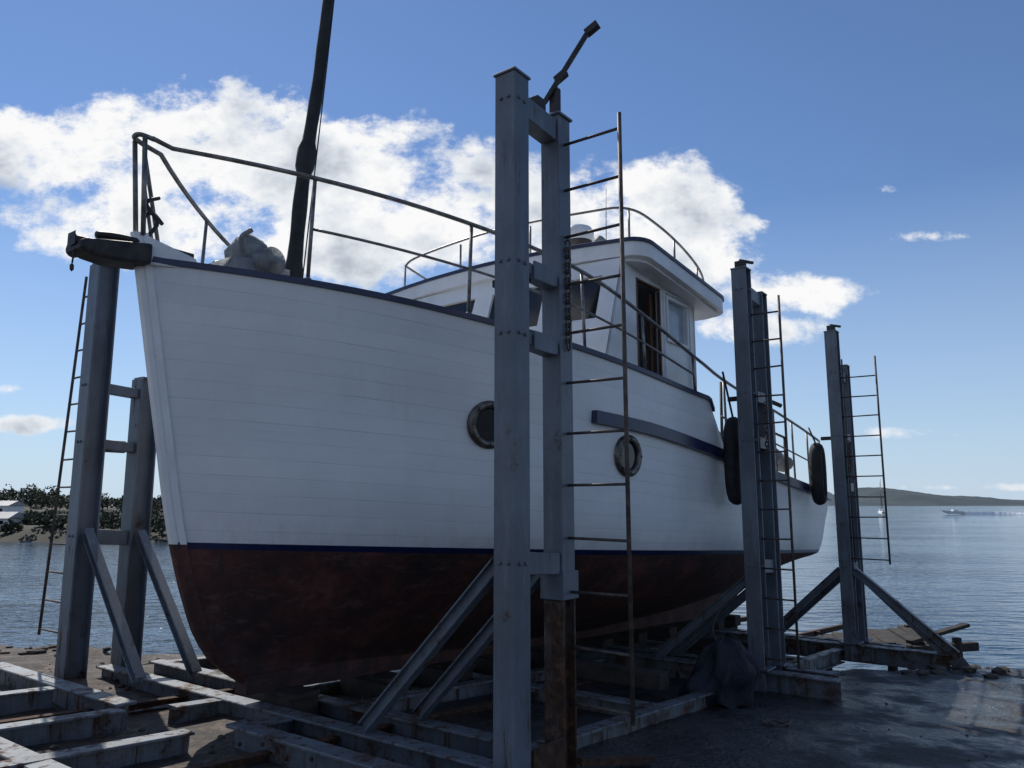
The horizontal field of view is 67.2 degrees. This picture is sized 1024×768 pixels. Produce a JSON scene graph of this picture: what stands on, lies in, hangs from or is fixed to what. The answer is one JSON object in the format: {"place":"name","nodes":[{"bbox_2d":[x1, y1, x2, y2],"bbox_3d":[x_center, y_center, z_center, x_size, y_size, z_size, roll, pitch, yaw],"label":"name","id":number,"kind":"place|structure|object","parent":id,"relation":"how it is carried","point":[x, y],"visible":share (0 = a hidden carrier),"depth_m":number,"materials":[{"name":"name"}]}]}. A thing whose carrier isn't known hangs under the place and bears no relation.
{"place":"outdoors","nodes":[
{"label":"outdoors","id":0,"kind":"place"},
{"bbox_2d":[0,504,167,541],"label":"bank","id":1,"kind":"structure","parent":0,"point":[33,533],"depth_m":62.08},
{"bbox_2d":[0,518,22,524],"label":"walls","id":2,"kind":"structure","parent":1,"relation":"on","point":[14,519],"depth_m":66.46,"materials":[{"name":"white paint"}]},
{"bbox_2d":[0,512,22,517],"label":"roof","id":3,"kind":"structure","parent":2,"relation":"on","point":[11,515],"depth_m":66.71,"materials":[{"name":"grey metal"}]},
{"bbox_2d":[0,506,23,512],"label":"walls","id":4,"kind":"structure","parent":1,"relation":"on","point":[20,509],"depth_m":86.50,"materials":[{"name":"white paint"}]},
{"bbox_2d":[0,501,27,505],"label":"roof","id":5,"kind":"structure","parent":4,"relation":"on","point":[10,503],"depth_m":86.40,"materials":[{"name":"grey metal"}]},
{"bbox_2d":[0,483,165,534],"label":"distant trees","id":6,"kind":"object","parent":1,"relation":"on","point":[41,498],"visible":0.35,"depth_m":77.36,"materials":[{"name":"green plant"}]},
{"bbox_2d":[0,644,1023,767],"bbox_3d":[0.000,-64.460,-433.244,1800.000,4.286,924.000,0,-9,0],"label":"ground","id":7,"kind":"structure","parent":0,"point":[912,710],"depth_m":6.09,"materials":[{"name":"grey concrete"}]},
{"bbox_2d":[0,616,842,767],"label":"slipway rails","id":8,"kind":"object","parent":7,"relation":"on","point":[248,759],"visible":0.11,"depth_m":5.90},
{"bbox_2d":[0,20,969,767],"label":"slipway cradle","id":9,"kind":"object","parent":7,"relation":"on","point":[514,572],"visible":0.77,"depth_m":5.76,"materials":[{"name":"grey metal"}]},
{"bbox_2d":[37,276,87,634],"bbox_3d":[-4.324,0.656,7.532,0.659,3.523,0.028,-7,-11,36],"label":"steel ladder","id":10,"kind":"object","parent":9,"relation":"attached to","point":[66,431],"visible":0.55,"depth_m":7.58,"materials":[{"name":"grey metal"}]},
{"bbox_2d":[235,590,727,695],"bbox_3d":[0.790,2.867,9.339,0.140,0.822,9.300,-7,-11,36],"label":"keel","id":11,"kind":"object","parent":9,"relation":"on","point":[280,679],"visible":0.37,"depth_m":6.62},
{"bbox_2d":[144,265,828,680],"bbox_3d":[0.662,1.394,9.397,3.794,3.200,10.846,-7,-11,36],"label":"hull","id":12,"kind":"object","parent":9,"relation":"on","point":[334,463],"visible":0.75,"depth_m":5.79,"materials":[{"name":"white wood"}]},
{"bbox_2d":[65,230,152,269],"bbox_3d":[-2.720,-0.900,5.192,0.258,0.176,0.480,-7,-11,36],"label":"anchor roller","id":13,"kind":"object","parent":12,"relation":"attached to","point":[127,255],"visible":0.98,"depth_m":5.12,"materials":[{"name":"black metal"}]},
{"bbox_2d":[69,196,193,270],"bbox_3d":[-2.670,-1.044,5.398,0.225,0.764,0.843,-6,-11,34],"label":"anchor","id":14,"kind":"object","parent":12,"relation":"attached to","point":[117,236],"visible":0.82,"depth_m":5.30,"materials":[{"name":"metal"}]},
{"bbox_2d":[144,235,196,267],"bbox_3d":[-2.504,-0.904,5.484,0.500,0.220,0.319,-7,-11,36],"label":"stem head","id":15,"kind":"object","parent":12,"relation":"attached to","point":[161,249],"visible":0.42,"depth_m":5.38},
{"bbox_2d":[130,231,254,683],"bbox_3d":[-2.294,0.581,5.535,0.144,3.171,1.129,-7,-11,36],"label":"stem post","id":16,"kind":"object","parent":12,"relation":"on","point":[161,456],"visible":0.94,"depth_m":5.35,"materials":[{"name":"white wood"}]},
{"bbox_2d":[152,256,714,411],"bbox_3d":[-0.944,-0.202,7.479,3.850,0.700,5.440,-7,-11,36],"label":"sheer capping","id":17,"kind":"object","parent":12,"relation":"on","point":[316,283],"visible":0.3,"depth_m":5.74,"materials":[{"name":"blue paint"}]},
{"bbox_2d":[132,132,819,483],"bbox_3d":[0.543,0.087,9.440,3.763,2.427,10.674,-7,-11,36],"label":"guard rail","id":18,"kind":"object","parent":12,"relation":"on","point":[146,178],"visible":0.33,"depth_m":5.98,"materials":[{"name":"metal"}]},
{"bbox_2d":[467,401,493,448],"bbox_3d":[-0.181,0.320,6.107,0.390,0.389,0.124,5,-10,-30],"label":"porthole ring","id":19,"kind":"object","parent":12,"relation":"attached to","point":[477,410],"visible":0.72,"depth_m":6.02,"materials":[{"name":"grey metal"}]},
{"bbox_2d":[476,409,493,439],"bbox_3d":[-0.178,0.323,6.101,0.264,0.263,0.020,4,-10,-26],"label":"porthole glass","id":20,"kind":"object","parent":19,"relation":"in","point":[485,424],"visible":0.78,"depth_m":6.09,"materials":[{"name":"black glass"}]},
{"bbox_2d":[614,435,642,476],"bbox_3d":[1.055,0.653,7.016,0.390,0.390,0.109,9,-12,-44],"label":"porthole ring","id":21,"kind":"object","parent":12,"relation":"attached to","point":[619,464],"visible":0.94,"depth_m":6.96,"materials":[{"name":"grey metal"}]},
{"bbox_2d":[622,442,635,468],"bbox_3d":[1.059,0.655,7.011,0.264,0.264,0.009,8,-12,-43],"label":"porthole glass","id":22,"kind":"object","parent":21,"relation":"in","point":[632,456],"visible":0.49,"depth_m":7.04,"materials":[{"name":"glass"}]},
{"bbox_2d":[591,410,832,499],"bbox_3d":[1.600,1.229,10.688,3.881,0.745,7.600,-7,-11,36],"label":"rubbing strake","id":23,"kind":"object","parent":12,"relation":"attached to","point":[599,417],"visible":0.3,"depth_m":7.47,"materials":[{"name":"blue paint"}]},
{"bbox_2d":[722,371,740,504],"bbox_3d":[2.442,0.586,8.507,0.196,1.487,0.367,-7,-11,37],"label":"rubber fender","id":24,"kind":"object","parent":23,"relation":"attached to","point":[731,461],"visible":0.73,"depth_m":8.32,"materials":[{"name":"black rubber"}]},
{"bbox_2d":[706,414,722,459],"bbox_3d":[2.303,0.511,8.591,0.010,0.704,0.750,-7,-11,36],"label":"side coaming","id":25,"kind":"object","parent":12,"relation":"attached to","point":[720,439],"visible":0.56,"depth_m":8.59,"materials":[{"name":"white paint"}]},
{"bbox_2d":[808,427,826,504],"bbox_3d":[4.494,1.206,11.343,0.201,1.149,0.377,-7,-11,37],"label":"rubber fender","id":26,"kind":"object","parent":12,"relation":"hanging from","point":[818,471],"visible":1,"depth_m":11.20,"materials":[{"name":"black rubber"}]},
{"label":"deck","id":27,"kind":"object","parent":12,"relation":"on","visible":0},
{"bbox_2d":[209,227,289,275],"bbox_3d":[-2.060,-0.895,6.006,0.730,0.613,0.480,-7,-11,36],"label":"windlass","id":28,"kind":"object","parent":27,"relation":"on","point":[246,249],"visible":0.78,"depth_m":5.82,"materials":[{"name":"white fabric"}]},
{"bbox_2d":[285,0,333,277],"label":"mast","id":29,"kind":"object","parent":27,"relation":"on","point":[305,157],"visible":0.8,"depth_m":6.59,"materials":[{"name":"black wood"}]},
{"bbox_2d":[302,0,334,277],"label":"mast rigging","id":30,"kind":"object","parent":29,"relation":"attached to","point":[318,139],"visible":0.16,"depth_m":6.70,"materials":[{"name":"black metal"}]},
{"bbox_2d":[417,258,696,390],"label":"wheelhouse walls","id":31,"kind":"structure","parent":27,"relation":"on","point":[608,341],"depth_m":7.80,"materials":[{"name":"white paint"}]},
{"bbox_2d":[446,279,601,326],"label":"wheelhouse windows","id":32,"kind":"structure","parent":31,"relation":"in","point":[591,293],"depth_m":7.78,"materials":[{"name":"black glass"}]},
{"bbox_2d":[404,188,703,285],"bbox_3d":[0.418,-1.503,9.518,3.397,1.103,2.124,-7,-11,36],"label":"roof rail","id":33,"kind":"object","parent":31,"relation":"on","point":[597,210],"visible":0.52,"depth_m":8.56,"materials":[{"name":"grey metal"}]},
{"bbox_2d":[571,237,591,244],"bbox_3d":[0.752,-1.455,8.716,0.320,0.310,0.320,0,-9,0],"label":"radar base","id":34,"kind":"object","parent":33,"relation":"on","point":[576,241],"visible":0.12,"depth_m":8.60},
{"bbox_2d":[571,224,593,239],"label":"radar dome","id":35,"kind":"structure","parent":34,"relation":"on","point":[577,228],"depth_m":8.60,"materials":[{"name":"white plastic"}]},
{"bbox_2d":[391,241,722,316],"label":"roof fascia","id":36,"kind":"structure","parent":31,"relation":"attached to","point":[657,258],"depth_m":8.26,"materials":[{"name":"white wood"}]},
{"bbox_2d":[385,236,723,301],"bbox_3d":[0.401,-1.062,9.425,3.750,0.250,2.386,-7,-11,36],"label":"roof edge stripe","id":37,"kind":"object","parent":36,"relation":"attached to","point":[663,251],"visible":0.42,"depth_m":8.31,"materials":[{"name":"paint"}]},
{"bbox_2d":[428,258,715,320],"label":"roof soffit","id":38,"kind":"structure","parent":31,"relation":"attached to","point":[703,310],"depth_m":8.50,"materials":[{"name":"white paint"}]},
{"bbox_2d":[636,278,662,375],"bbox_3d":[1.387,-0.525,8.025,0.113,1.064,0.544,-7,-11,36],"label":"door frame","id":39,"kind":"object","parent":31,"relation":"attached to","point":[650,336],"visible":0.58,"depth_m":8.19,"materials":[{"name":"brown wood"}]},
{"bbox_2d":[662,290,692,388],"bbox_3d":[1.832,-0.438,8.515,0.042,1.080,0.670,-7,-11,36],"label":"window trim","id":40,"kind":"structure","parent":31,"relation":"attached to","point":[665,300],"depth_m":8.48,"materials":[{"name":"white paint"}]},
{"bbox_2d":[668,302,683,343],"bbox_3d":[1.798,-0.673,8.571,0.010,0.440,0.480,-7,-11,36],"label":"side window pane","id":41,"kind":"object","parent":40,"relation":"attached to","point":[676,322],"visible":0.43,"depth_m":8.62,"materials":[{"name":"clear glass"}]},
{"bbox_2d":[719,382,786,474],"bbox_3d":[3.722,0.806,11.042,0.494,1.416,2.640,-7,-11,36],"label":"davit","id":42,"kind":"object","parent":27,"relation":"on","point":[777,404],"visible":0.24,"depth_m":10.28,"materials":[{"name":"metal"}]},
{"bbox_2d":[777,449,792,471],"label":"net floats","id":43,"kind":"object","parent":42,"relation":"attached to","point":[780,460],"visible":0.21,"depth_m":12.25,"materials":[{"name":"grey paint"}]},
{"bbox_2d":[564,112,635,725],"bbox_3d":[0.534,0.117,4.862,0.439,3.790,0.028,-6,-11,36],"label":"steel ladder","id":44,"kind":"object","parent":9,"relation":"attached to","point":[625,430],"visible":1,"depth_m":4.76,"materials":[{"name":"grey metal"}]},
{"bbox_2d":[751,295,799,668],"bbox_3d":[2.738,0.954,8.043,0.319,3.830,0.028,-6,-11,36],"label":"steel ladder","id":45,"kind":"object","parent":9,"relation":"attached to","point":[789,491],"visible":1,"depth_m":7.96,"materials":[{"name":"grey metal"}]},
{"bbox_2d":[840,356,890,563],"bbox_3d":[4.889,1.034,10.688,0.489,2.850,0.028,-7,-11,36],"label":"steel ladder","id":46,"kind":"object","parent":9,"relation":"attached to","point":[883,474],"visible":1,"depth_m":10.65,"materials":[{"name":"grey metal"}]},
{"bbox_2d":[0,644,1019,767],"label":"shore rocks","id":47,"kind":"object","parent":7,"relation":"on","point":[942,669],"visible":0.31,"depth_m":8.54,"materials":[{"name":"grey stone"}]},
{"bbox_2d":[678,610,759,708],"bbox_3d":[1.908,2.539,7.147,0.744,0.838,0.556,0,-9,0],"label":"tarpaulin bundle","id":48,"kind":"object","parent":7,"relation":"on","point":[726,671],"visible":0.96,"depth_m":6.94,"materials":[{"name":"grey fabric"}]},
{"bbox_2d":[761,718,790,726],"bbox_3d":[2.151,2.751,6.250,0.235,0.037,0.157,0,-9,0],"label":"rope coil","id":49,"kind":"object","parent":7,"relation":"on","point":[787,722],"visible":1,"depth_m":6.25,"materials":[{"name":"fabric"}]},
{"bbox_2d":[0,505,1023,670],"bbox_3d":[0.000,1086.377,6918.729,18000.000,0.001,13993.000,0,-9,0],"label":"water","id":50,"kind":"structure","parent":0,"point":[942,570],"depth_m":28.64,"materials":[{"name":"blue liquid"}]},
{"bbox_2d":[878,479,884,514],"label":"moored yacht","id":51,"kind":"object","parent":50,"relation":"on","point":[881,511],"visible":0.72,"depth_m":212.16,"materials":[{"name":"white paint"}]},
{"bbox_2d":[812,623,978,670],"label":"timber jetty","id":52,"kind":"object","parent":50,"relation":"in","point":[909,637],"visible":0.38,"depth_m":13.05,"materials":[{"name":"wood"}]},
{"bbox_2d":[942,510,1023,513],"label":"motor boat","id":53,"kind":"object","parent":50,"relation":"on","point":[955,512],"visible":0.97,"depth_m":228.19,"materials":[{"name":"white paint"}]},
{"bbox_2d":[0,0,1023,501],"label":"sky","id":54,"kind":"structure","parent":0,"point":[866,157],"materials":[{"name":"blue"}]},
{"bbox_2d":[592,235,605,241],"bbox_3d":[0.974,-1.474,8.319,0.160,0.229,0.165,-8,-12,40],"label":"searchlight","id":55,"kind":"object","parent":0,"point":[598,238],"visible":0.15,"depth_m":8.27,"materials":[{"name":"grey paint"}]},
{"bbox_2d":[828,487,1023,505],"bbox_3d":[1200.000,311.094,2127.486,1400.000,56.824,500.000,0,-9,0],"label":"distant hills","id":56,"kind":"structure","parent":0,"point":[895,497],"depth_m":1993.26,"materials":[{"name":"green plant"}]}
]}

